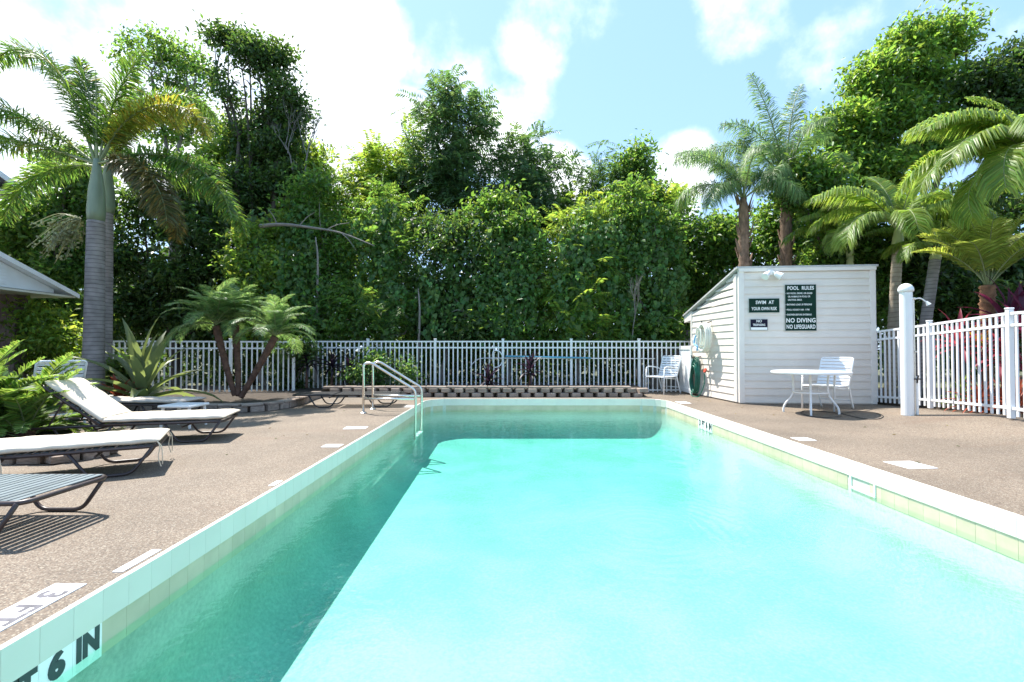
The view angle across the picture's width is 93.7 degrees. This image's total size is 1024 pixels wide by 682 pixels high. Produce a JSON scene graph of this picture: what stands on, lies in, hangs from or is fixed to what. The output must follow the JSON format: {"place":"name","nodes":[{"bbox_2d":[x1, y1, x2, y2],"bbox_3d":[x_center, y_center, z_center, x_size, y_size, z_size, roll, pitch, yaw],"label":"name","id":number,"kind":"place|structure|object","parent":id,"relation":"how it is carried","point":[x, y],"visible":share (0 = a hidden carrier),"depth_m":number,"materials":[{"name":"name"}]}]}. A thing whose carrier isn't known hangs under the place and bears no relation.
{"place":"outdoors","nodes":[
{"label":"outdoors","id":0,"kind":"place"},
{"bbox_2d":[0,251,79,380],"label":"pavilion","id":1,"kind":"structure","parent":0,"point":[18,279],"depth_m":9.29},
{"bbox_2d":[235,197,692,350],"bbox_3d":[-1.323,-1.991,13.733,13.272,4.572,2.335,0,-1,0],"label":"creeper curtain","id":2,"kind":"object","parent":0,"point":[682,282],"visible":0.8,"depth_m":13.46,"materials":[{"name":"green plant"}]},
{"bbox_2d":[259,210,374,249],"bbox_3d":[-5.503,-3.052,13.310,3.560,1.227,0.266,0,-1,12],"label":"bare bough","id":3,"kind":"object","parent":2,"relation":"on","point":[289,225],"visible":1,"depth_m":13.29,"materials":[{"name":"grey plant"}]},
{"bbox_2d":[627,276,641,340],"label":"dead twigs","id":4,"kind":"object","parent":2,"relation":"attached to","point":[634,295],"visible":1,"depth_m":12.74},
{"bbox_2d":[0,391,1023,644],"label":"pool deck","id":5,"kind":"structure","parent":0,"point":[116,527],"depth_m":4.41,"materials":[{"name":"beige concrete"}]},
{"bbox_2d":[0,428,72,437],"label":"cycad bed","id":6,"kind":"object","parent":5,"relation":"on","point":[60,431],"depth_m":5.69,"materials":[{"name":"soil"}]},
{"bbox_2d":[0,339,125,437],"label":"cycad","id":7,"kind":"object","parent":6,"relation":"on","point":[26,405],"visible":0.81,"depth_m":5.35,"materials":[{"name":"green plant"}]},
{"bbox_2d":[19,360,87,423],"bbox_3d":[-6.643,0.743,6.943,0.711,0.941,0.577,-1,-1,30],"label":"patio chair","id":8,"kind":"object","parent":5,"relation":"on","point":[81,362],"visible":0.16,"depth_m":6.86,"materials":[{"name":"white paint"}]},
{"bbox_2d":[0,474,107,531],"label":"sun lounger","id":9,"kind":"object","parent":5,"relation":"on","point":[16,490],"visible":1,"depth_m":2.98,"materials":[{"name":"metal"},{"name":"plastic"}]},
{"bbox_2d":[1,445,117,464],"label":"planter edging","id":10,"kind":"object","parent":5,"relation":"on","point":[57,459],"visible":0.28,"depth_m":4.54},
{"bbox_2d":[0,428,172,478],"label":"sun lounger","id":11,"kind":"object","parent":5,"relation":"on","point":[29,446],"visible":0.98,"depth_m":4.08,"materials":[{"name":"fabric"},{"name":"metal"}]},
{"bbox_2d":[57,396,205,417],"bbox_3d":[-6.027,1.059,7.636,1.994,0.318,0.629,0,-1,2],"label":"sun lounger","id":12,"kind":"object","parent":5,"relation":"on","point":[136,401],"visible":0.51,"depth_m":7.42,"materials":[{"name":"fabric"}]},
{"bbox_2d":[31,378,239,442],"bbox_3d":[-4.379,0.813,5.750,1.860,0.742,0.689,0,-1,-15],"label":"sun lounger","id":13,"kind":"object","parent":5,"relation":"on","point":[94,402],"visible":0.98,"depth_m":5.54,"materials":[{"name":"fabric"},{"name":"metal"}]},
{"bbox_2d":[157,402,208,428],"bbox_3d":[-4.620,1.046,6.762,0.460,0.319,0.420,0,-1,0],"label":"side table","id":14,"kind":"object","parent":5,"relation":"on","point":[187,405],"visible":0.72,"depth_m":6.67,"materials":[{"name":"white plastic"}]},
{"bbox_2d":[125,391,322,412],"bbox_3d":[-5.250,1.169,8.947,4.147,0.162,2.090,1,-1,-42],"label":"bed edging","id":15,"kind":"object","parent":5,"relation":"on","point":[273,405],"visible":0.51,"depth_m":8.32,"materials":[{"name":"grey stone"}]},
{"bbox_2d":[292,391,403,407],"bbox_3d":[-3.128,1.124,9.263,1.989,0.248,0.629,0,-1,-4],"label":"sun lounger","id":16,"kind":"object","parent":5,"relation":"on","point":[345,394],"visible":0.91,"depth_m":9.12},
{"bbox_2d":[360,361,422,438],"bbox_3d":[-2.101,1.017,8.448,0.982,1.316,0.672,0,-1,0],"label":"pool ladder","id":17,"kind":"object","parent":5,"relation":"attached to","point":[415,396],"visible":1,"depth_m":8.17,"materials":[{"name":"metal"}]},
{"bbox_2d":[323,386,647,396],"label":"retaining wall","id":18,"kind":"structure","parent":5,"relation":"on","point":[466,391],"depth_m":10.93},
{"bbox_2d":[298,339,690,391],"bbox_3d":[-0.211,0.668,12.340,10.549,1.458,0.075,0,-1,0],"label":"back fence","id":19,"kind":"object","parent":5,"relation":"on","point":[435,341],"visible":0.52,"depth_m":12.33,"materials":[{"name":"white metal"}]},
{"bbox_2d":[492,350,590,367],"bbox_3d":[0.757,0.458,12.274,2.524,0.464,0.042,0,-1,0],"label":"skimmer net","id":20,"kind":"object","parent":19,"relation":"hanging from","point":[536,357],"visible":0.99,"depth_m":12.26,"materials":[{"name":"blue metal"}]},
{"bbox_2d":[470,358,654,366],"bbox_3d":[1.288,0.559,12.292,4.746,0.268,0.024,0,-1,0],"label":"vacuum pole","id":21,"kind":"object","parent":19,"relation":"attached to","point":[564,358],"visible":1,"depth_m":12.28,"materials":[{"name":"blue metal"}]},
{"bbox_2d":[0,399,1023,681],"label":"swimming pool","id":22,"kind":"structure","parent":5,"relation":"in","point":[708,549],"depth_m":3.93,"materials":[{"name":"liquid"}]},
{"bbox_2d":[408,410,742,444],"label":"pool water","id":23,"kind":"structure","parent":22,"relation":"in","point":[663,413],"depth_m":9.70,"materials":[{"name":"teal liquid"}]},
{"bbox_2d":[645,355,680,394],"bbox_3d":[3.753,0.834,11.898,0.711,0.941,0.577,1,-1,-35],"label":"patio chair","id":24,"kind":"object","parent":5,"relation":"on","point":[661,374],"visible":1,"depth_m":11.93,"materials":[{"name":"white paint"}]},
{"bbox_2d":[679,346,692,394],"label":"gate panel","id":25,"kind":"structure","parent":5,"relation":"on","point":[685,353],"depth_m":11.83,"materials":[{"name":"white plastic"}]},
{"bbox_2d":[689,355,704,396],"bbox_3d":[4.288,0.813,11.132,0.266,0.962,0.580,0,-1,0],"label":"garden hose","id":26,"kind":"object","parent":5,"relation":"on","point":[696,387],"visible":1,"depth_m":11.10,"materials":[{"name":"rubber"}]},
{"bbox_2d":[683,264,878,404],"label":"pool shed","id":27,"kind":"structure","parent":5,"relation":"on","point":[739,360],"depth_m":9.53,"materials":[{"name":"white wood"}]},
{"bbox_2d":[693,321,711,351],"bbox_3d":[4.281,-0.099,10.812,0.306,0.706,0.618,0,-1,-21],"label":"vacuum hose","id":28,"kind":"object","parent":27,"relation":"hanging from","point":[702,338],"visible":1,"depth_m":10.75,"materials":[{"name":"plastic"}]},
{"bbox_2d":[750,319,767,330],"bbox_3d":[4.919,-0.324,9.559,0.346,0.234,0.014,0,-1,6],"label":"trespass sign","id":29,"kind":"object","parent":27,"relation":"attached to","point":[758,324],"visible":1,"depth_m":9.55,"materials":[{"name":"metal"}]},
{"bbox_2d":[748,298,779,312],"bbox_3d":[5.018,-0.706,9.556,0.599,0.298,0.015,0,-1,6],"label":"swim sign","id":30,"kind":"object","parent":27,"relation":"attached to","point":[763,305],"visible":1,"depth_m":9.55,"materials":[{"name":"green metal"}]},
{"bbox_2d":[761,270,783,279],"bbox_3d":[5.130,-1.311,9.461,0.431,0.214,0.196,0,-1,0],"label":"floodlight","id":31,"kind":"object","parent":27,"relation":"attached to","point":[768,273],"visible":1,"depth_m":9.42,"materials":[{"name":"white plastic"}]},
{"bbox_2d":[784,284,816,330],"bbox_3d":[5.705,-0.659,9.488,0.600,0.929,0.015,0,-1,6],"label":"rules sign","id":32,"kind":"object","parent":27,"relation":"attached to","point":[800,302],"visible":1,"depth_m":9.48,"materials":[{"name":"green metal"}]},
{"bbox_2d":[770,370,852,415],"bbox_3d":[5.070,0.870,8.155,1.190,0.721,1.190,0,-1,0],"label":"patio table","id":33,"kind":"object","parent":5,"relation":"on","point":[810,391],"visible":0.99,"depth_m":7.96,"materials":[{"name":"white paint"}]},
{"bbox_2d":[801,357,853,411],"bbox_3d":[5.717,0.762,8.692,0.711,0.941,0.577,1,-1,-30],"label":"patio chair","id":34,"kind":"object","parent":5,"relation":"on","point":[833,385],"visible":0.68,"depth_m":8.73,"materials":[{"name":"white paint"}]},
{"bbox_2d":[801,410,883,418],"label":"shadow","id":35,"kind":"object","parent":5,"relation":"on","point":[842,413],"visible":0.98,"depth_m":7.84},
{"bbox_2d":[897,283,930,415],"bbox_3d":[6.194,0.125,7.367,0.418,2.037,0.204,-1,-1,29],"label":"shower post","id":36,"kind":"object","parent":5,"relation":"on","point":[909,384],"visible":1,"depth_m":7.36,"materials":[{"name":"white plastic"}]},
{"bbox_2d":[876,307,1023,418],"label":"fence","id":37,"kind":"object","parent":5,"relation":"on","point":[1006,326],"visible":0.81,"depth_m":7.19,"materials":[{"name":"white paint"}]},
{"bbox_2d":[0,0,1023,350],"label":"sky","id":38,"kind":"structure","parent":0,"point":[591,70],"materials":[{"name":"blue"}]},
{"bbox_2d":[27,351,1022,388],"bbox_3d":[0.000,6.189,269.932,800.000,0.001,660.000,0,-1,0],"label":"ground","id":39,"kind":"structure","parent":0,"point":[950,374],"depth_m":21.49,"materials":[{"name":"brown soil"}]},
{"bbox_2d":[0,171,30,198],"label":"house","id":40,"kind":"structure","parent":39,"relation":"on","point":[4,177],"depth_m":11.91,"materials":[{"name":"white paint"}]},
{"bbox_2d":[0,138,126,337],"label":"bushy tree","id":41,"kind":"object","parent":39,"relation":"on","point":[18,237],"visible":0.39,"depth_m":13.25,"materials":[{"name":"green plant"}]},
{"bbox_2d":[76,142,257,384],"bbox_3d":[-10.242,-2.367,14.874,5.849,7.693,3.910,0,-1,-21],"label":"shade tree","id":42,"kind":"object","parent":39,"relation":"on","point":[147,299],"visible":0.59,"depth_m":14.27,"materials":[{"name":"green plant"}]},
{"bbox_2d":[97,19,237,357],"bbox_3d":[-13.060,-5.145,18.140,5.457,13.335,2.752,0,-1,0],"label":"oak tree","id":43,"kind":"object","parent":39,"relation":"on","point":[162,56],"visible":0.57,"depth_m":17.88,"materials":[{"name":"green plant"}]},
{"bbox_2d":[52,385,329,411],"bbox_3d":[-8.029,1.302,10.756,7.542,0.250,4.844,0,-1,0],"label":"bed","id":44,"kind":"object","parent":39,"relation":"on","point":[255,396],"visible":0.01,"depth_m":10.53,"materials":[{"name":"soil"}]},
{"bbox_2d":[0,294,82,377],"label":"garden shrub","id":45,"kind":"object","parent":44,"relation":"on","point":[48,335],"visible":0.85,"depth_m":9.29,"materials":[{"name":"green plant"}]},
{"bbox_2d":[53,339,172,394],"bbox_3d":[-8.319,0.637,9.653,2.738,1.346,1.608,0,-1,0],"label":"garden shrub","id":46,"kind":"object","parent":44,"relation":"on","point":[116,365],"visible":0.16,"depth_m":9.42,"materials":[{"name":"green plant"}]},
{"bbox_2d":[0,34,239,392],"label":"foxtail palm","id":47,"kind":"object","parent":44,"relation":"on","point":[109,127],"visible":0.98,"depth_m":8.79,"materials":[{"name":"green plant"}]},
{"bbox_2d":[100,374,144,395],"bbox_3d":[-7.058,0.941,8.617,0.898,0.702,0.769,0,-1,13],"label":"rosette plant","id":48,"kind":"object","parent":44,"relation":"on","point":[114,378],"visible":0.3,"depth_m":8.53,"materials":[{"name":"green plant"}]},
{"bbox_2d":[0,84,250,394],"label":"foxtail palm","id":49,"kind":"object","parent":44,"relation":"on","point":[30,184],"visible":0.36,"depth_m":10.08,"materials":[{"name":"green plant"}]},
{"bbox_2d":[59,316,222,412],"bbox_3d":[-6.720,0.514,8.591,2.426,2.066,2.541,-1,-1,40],"label":"giant bromeliad","id":50,"kind":"object","parent":44,"relation":"on","point":[140,367],"visible":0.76,"depth_m":8.68,"materials":[{"name":"green plant"}]},
{"bbox_2d":[31,338,295,392],"bbox_3d":[-8.499,0.642,10.961,6.676,1.417,0.082,0,-1,-10],"label":"fence","id":51,"kind":"object","parent":44,"relation":"on","point":[230,348],"visible":0.23,"depth_m":11.23,"materials":[{"name":"white metal"}]},
{"bbox_2d":[161,277,315,398],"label":"pygmy date palm","id":52,"kind":"object","parent":44,"relation":"on","point":[228,302],"visible":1,"depth_m":9.09,"materials":[{"name":"green plant"}]},
{"bbox_2d":[263,334,325,388],"bbox_3d":[-5.309,0.741,11.997,1.823,1.844,1.478,-1,-1,44],"label":"garden shrub","id":53,"kind":"object","parent":44,"relation":"on","point":[299,356],"visible":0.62,"depth_m":11.87,"materials":[{"name":"green plant"}]},
{"bbox_2d":[289,342,321,387],"bbox_3d":[-4.978,0.577,11.782,0.830,1.122,0.840,-1,-1,39],"label":"cordyline","id":54,"kind":"object","parent":44,"relation":"on","point":[307,371],"visible":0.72,"depth_m":11.71,"materials":[{"name":"purple plant"}]},
{"bbox_2d":[182,107,270,381],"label":"sunlit tree","id":55,"kind":"object","parent":39,"relation":"on","point":[203,146],"visible":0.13,"depth_m":16.43,"materials":[{"name":"green plant"}]},
{"bbox_2d":[184,7,326,384],"bbox_3d":[-8.521,-4.727,16.093,4.406,12.414,2.503,0,-1,0],"label":"fig tree","id":56,"kind":"object","parent":39,"relation":"on","point":[263,57],"visible":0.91,"depth_m":15.83,"materials":[{"name":"green plant"}]},
{"bbox_2d":[271,100,323,174],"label":"dead twigs","id":57,"kind":"object","parent":56,"relation":"attached to","point":[314,132],"visible":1,"depth_m":15.36,"materials":[{"name":"wood"}]},
{"bbox_2d":[203,202,319,384],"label":"leafy tree","id":58,"kind":"object","parent":39,"relation":"on","point":[234,262],"visible":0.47,"depth_m":13.53,"materials":[{"name":"green plant"}]},
{"bbox_2d":[237,133,372,376],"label":"lacy tree","id":59,"kind":"object","parent":39,"relation":"on","point":[316,154],"visible":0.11,"depth_m":17.04,"materials":[{"name":"green plant"}]},
{"bbox_2d":[314,237,318,367],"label":"dead tree","id":60,"kind":"object","parent":39,"relation":"on","point":[317,281],"visible":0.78,"depth_m":13.36,"materials":[{"name":"wood"}]},
{"bbox_2d":[264,161,376,384],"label":"leafy tree","id":61,"kind":"object","parent":39,"relation":"on","point":[321,186],"visible":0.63,"depth_m":13.91,"materials":[{"name":"green plant"}]},
{"bbox_2d":[327,173,430,382],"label":"feathery tree","id":62,"kind":"object","parent":39,"relation":"on","point":[404,240],"visible":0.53,"depth_m":13.83,"materials":[{"name":"green plant"}]},
{"bbox_2d":[322,112,438,379],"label":"feathery tree","id":63,"kind":"object","parent":39,"relation":"on","point":[374,154],"visible":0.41,"depth_m":17.05,"materials":[{"name":"green plant"}]},
{"bbox_2d":[114,233,698,388],"bbox_3d":[-3.216,-0.982,15.733,18.811,5.279,3.724,0,-1,0],"label":"hedge foliage","id":64,"kind":"object","parent":39,"relation":"on","point":[140,337],"visible":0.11,"depth_m":15.01,"materials":[{"name":"green plant"}]},
{"bbox_2d":[389,203,509,382],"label":"dark tree","id":65,"kind":"object","parent":39,"relation":"on","point":[457,244],"visible":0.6,"depth_m":13.53,"materials":[{"name":"green plant"}]},
{"bbox_2d":[381,64,527,380],"bbox_3d":[-2.071,-4.350,17.753,5.542,11.752,4.014,0,-1,0],"label":"tall feather tree","id":66,"kind":"object","parent":39,"relation":"on","point":[447,170],"visible":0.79,"depth_m":16.98,"materials":[{"name":"green plant"}]},
{"bbox_2d":[322,383,643,396],"bbox_3d":[-0.750,1.293,12.138,8.100,0.320,2.080,0,-1,0],"label":"back bed","id":67,"kind":"object","parent":39,"relation":"on","point":[632,385],"visible":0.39,"depth_m":12.24,"materials":[{"name":"soil"}]},
{"bbox_2d":[314,347,347,385],"bbox_3d":[-4.449,0.614,11.794,0.847,1.048,0.930,1,-1,-44],"label":"cordyline","id":68,"kind":"object","parent":67,"relation":"on","point":[333,360],"visible":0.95,"depth_m":11.75,"materials":[{"name":"purple plant"}]},
{"bbox_2d":[331,353,365,385],"bbox_3d":[-3.943,0.691,11.681,0.884,0.890,0.701,1,-1,-28],"label":"cordyline","id":69,"kind":"object","parent":67,"relation":"on","point":[348,361],"visible":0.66,"depth_m":11.64,"materials":[{"name":"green plant"}]},
{"bbox_2d":[336,345,426,385],"bbox_3d":[-3.177,0.761,11.973,2.094,1.341,1.598,0,-1,0],"label":"garden shrub","id":70,"kind":"object","parent":67,"relation":"on","point":[405,369],"visible":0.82,"depth_m":11.80,"materials":[{"name":"green plant"}]},
{"bbox_2d":[416,288,420,367],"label":"dead tree","id":71,"kind":"object","parent":67,"relation":"on","point":[419,323],"visible":0.9,"depth_m":12.98,"materials":[{"name":"grey wood"}]},
{"bbox_2d":[472,361,503,386],"bbox_3d":[-0.622,0.866,11.651,0.816,0.858,0.786,-1,-1,31],"label":"cordyline","id":72,"kind":"object","parent":67,"relation":"on","point":[488,373],"visible":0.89,"depth_m":11.67,"materials":[{"name":"purple plant"}]},
{"bbox_2d":[516,350,544,385],"bbox_3d":[0.442,0.668,11.713,0.784,0.938,0.838,0,-1,0],"label":"cordyline","id":73,"kind":"object","parent":67,"relation":"on","point":[531,363],"visible":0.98,"depth_m":11.71,"materials":[{"name":"purple plant"}]},
{"bbox_2d":[443,177,570,382],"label":"leafy tree","id":74,"kind":"object","parent":39,"relation":"on","point":[506,200],"visible":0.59,"depth_m":13.67,"materials":[{"name":"green plant"}]},
{"bbox_2d":[1,188,1022,379],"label":"undergrowth","id":75,"kind":"object","parent":39,"relation":"on","point":[166,253],"visible":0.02,"depth_m":20.67,"materials":[{"name":"green plant"}]},
{"bbox_2d":[457,119,596,381],"bbox_3d":[0.716,-3.417,17.765,4.676,9.868,4.174,-1,-1,27],"label":"feathery tree","id":76,"kind":"object","parent":39,"relation":"on","point":[537,184],"visible":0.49,"depth_m":17.30,"materials":[{"name":"green plant"}]},
{"bbox_2d":[530,196,643,382],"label":"feathery tree","id":77,"kind":"object","parent":39,"relation":"on","point":[605,318],"visible":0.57,"depth_m":13.38,"materials":[{"name":"green plant"}]},
{"bbox_2d":[562,139,628,311],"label":"thin tree","id":78,"kind":"object","parent":39,"relation":"on","point":[599,170],"visible":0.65,"depth_m":17.16,"materials":[{"name":"green plant"}]},
{"bbox_2d":[550,128,704,381],"bbox_3d":[4.187,-3.036,17.199,5.732,9.085,3.234,0,-1,0],"label":"creeper tree","id":79,"kind":"object","parent":39,"relation":"on","point":[630,160],"visible":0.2,"depth_m":16.93,"materials":[{"name":"green plant"}]},
{"bbox_2d":[554,177,700,381],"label":"feathery tree","id":80,"kind":"object","parent":39,"relation":"on","point":[677,188],"visible":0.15,"depth_m":16.16,"materials":[{"name":"green plant"}]},
{"bbox_2d":[594,163,690,387],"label":"leafy tree","id":81,"kind":"object","parent":39,"relation":"on","point":[629,211],"visible":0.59,"depth_m":13.75,"materials":[{"name":"green plant"}]},
{"bbox_2d":[650,329,690,388],"bbox_3d":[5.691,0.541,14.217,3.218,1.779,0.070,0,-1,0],"label":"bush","id":82,"kind":"object","parent":39,"relation":"on","point":[659,364],"visible":0.06,"depth_m":14.18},
{"bbox_2d":[641,193,820,329],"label":"dark tree","id":83,"kind":"object","parent":39,"relation":"on","point":[714,233],"visible":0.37,"depth_m":15.04,"materials":[{"name":"green plant"}]},
{"bbox_2d":[794,0,1002,386],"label":"almond tree","id":84,"kind":"object","parent":39,"relation":"on","point":[880,111],"visible":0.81,"depth_m":15.22,"materials":[{"name":"green plant"}]},
{"bbox_2d":[930,30,1023,382],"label":"dark crown tree","id":85,"kind":"object","parent":39,"relation":"on","point":[1000,78],"visible":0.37,"depth_m":14.25,"materials":[{"name":"green plant"}]},
{"bbox_2d":[670,129,812,265],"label":"queen palm","id":86,"kind":"object","parent":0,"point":[722,166],"visible":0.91,"depth_m":12.49,"materials":[{"name":"green plant"}]},
{"bbox_2d":[877,388,1023,416],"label":"bed","id":87,"kind":"object","parent":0,"point":[892,403],"visible":0.1,"depth_m":9.22,"materials":[{"name":"soil"}]},
{"bbox_2d":[696,71,855,265],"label":"queen palm","id":88,"kind":"object","parent":87,"relation":"on","point":[779,162],"visible":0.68,"depth_m":12.83,"materials":[{"name":"green plant"}]},
{"bbox_2d":[779,212,923,264],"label":"christmas palm","id":89,"kind":"object","parent":87,"relation":"on","point":[830,231],"visible":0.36,"depth_m":11.90,"materials":[{"name":"green plant"}]},
{"bbox_2d":[761,140,947,323],"bbox_3d":[9.083,-1.822,12.812,5.103,6.528,3.118,0,-1,0],"label":"hedge tree","id":90,"kind":"object","parent":87,"relation":"on","point":[814,174],"visible":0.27,"depth_m":12.20,"materials":[{"name":"green plant"}]},
{"bbox_2d":[804,149,998,396],"bbox_3d":[8.218,-1.317,10.423,3.301,5.191,2.659,-1,-1,29],"label":"christmas palm","id":91,"kind":"object","parent":87,"relation":"on","point":[867,209],"visible":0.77,"depth_m":10.34,"materials":[{"name":"green plant"}]},
{"bbox_2d":[880,219,964,394],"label":"christmas palm","id":92,"kind":"object","parent":87,"relation":"on","point":[905,248],"visible":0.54,"depth_m":9.55,"materials":[{"name":"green plant"}]},
{"bbox_2d":[879,171,1023,390],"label":"hedge tree","id":93,"kind":"object","parent":87,"relation":"on","point":[957,284],"visible":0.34,"depth_m":11.55,"materials":[{"name":"green plant"}]},
{"bbox_2d":[922,308,994,400],"bbox_3d":[7.646,0.255,8.219,1.074,1.652,1.060,-1,-1,36],"label":"cordyline","id":94,"kind":"object","parent":87,"relation":"on","point":[961,317],"visible":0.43,"depth_m":8.17,"materials":[{"name":"red plant"}]},
{"bbox_2d":[894,96,1023,231],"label":"christmas palm","id":95,"kind":"object","parent":87,"relation":"on","point":[995,140],"visible":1,"depth_m":7.84,"materials":[{"name":"green plant"}]},
{"bbox_2d":[936,374,983,409],"bbox_3d":[7.483,0.903,7.956,0.750,0.856,0.736,-1,-1,33],"label":"spider plant","id":96,"kind":"object","parent":87,"relation":"on","point":[960,380],"visible":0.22,"depth_m":7.96,"materials":[{"name":"green plant"}]},
{"bbox_2d":[909,215,1023,402],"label":"date palm","id":97,"kind":"object","parent":87,"relation":"on","point":[985,251],"visible":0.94,"depth_m":8.20,"materials":[{"name":"leaf"},{"name":"bark"}]},
{"bbox_2d":[941,375,1006,412],"bbox_3d":[7.160,0.880,7.316,0.889,0.780,0.774,0,-1,0],"label":"spider plant","id":98,"kind":"object","parent":87,"relation":"on","point":[982,395],"visible":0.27,"depth_m":7.32,"materials":[{"name":"green plant"}]},
{"bbox_2d":[965,325,999,402],"bbox_3d":[7.838,0.403,8.004,0.476,1.350,0.562,0,-1,21],"label":"plant","id":99,"kind":"object","parent":87,"relation":"on","point":[982,372],"visible":0.3,"depth_m":7.97,"materials":[{"name":"plant"}]},
{"bbox_2d":[955,275,1023,368],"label":"cordyline","id":100,"kind":"object","parent":87,"relation":"on","point":[1011,302],"visible":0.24,"depth_m":7.92,"materials":[{"name":"red plant"}]},
{"bbox_2d":[969,328,1022,388],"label":"cordyline","id":101,"kind":"object","parent":87,"relation":"on","point":[1000,355],"visible":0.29,"depth_m":7.67,"materials":[{"name":"red plant"}]},
{"bbox_2d":[969,282,1023,359],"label":"cordyline","id":102,"kind":"object","parent":87,"relation":"on","point":[1020,302],"visible":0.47,"depth_m":7.50,"materials":[{"name":"red plant"}]},
{"bbox_2d":[971,374,1022,413],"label":"spider plant","id":103,"kind":"object","parent":87,"relation":"on","point":[1000,391],"visible":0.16,"depth_m":7.17,"materials":[{"name":"green plant"}]},
{"bbox_2d":[982,377,1023,413],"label":"spider plant","id":104,"kind":"object","parent":87,"relation":"on","point":[1021,395],"visible":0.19,"depth_m":6.96,"materials":[{"name":"green plant"}]}
]}

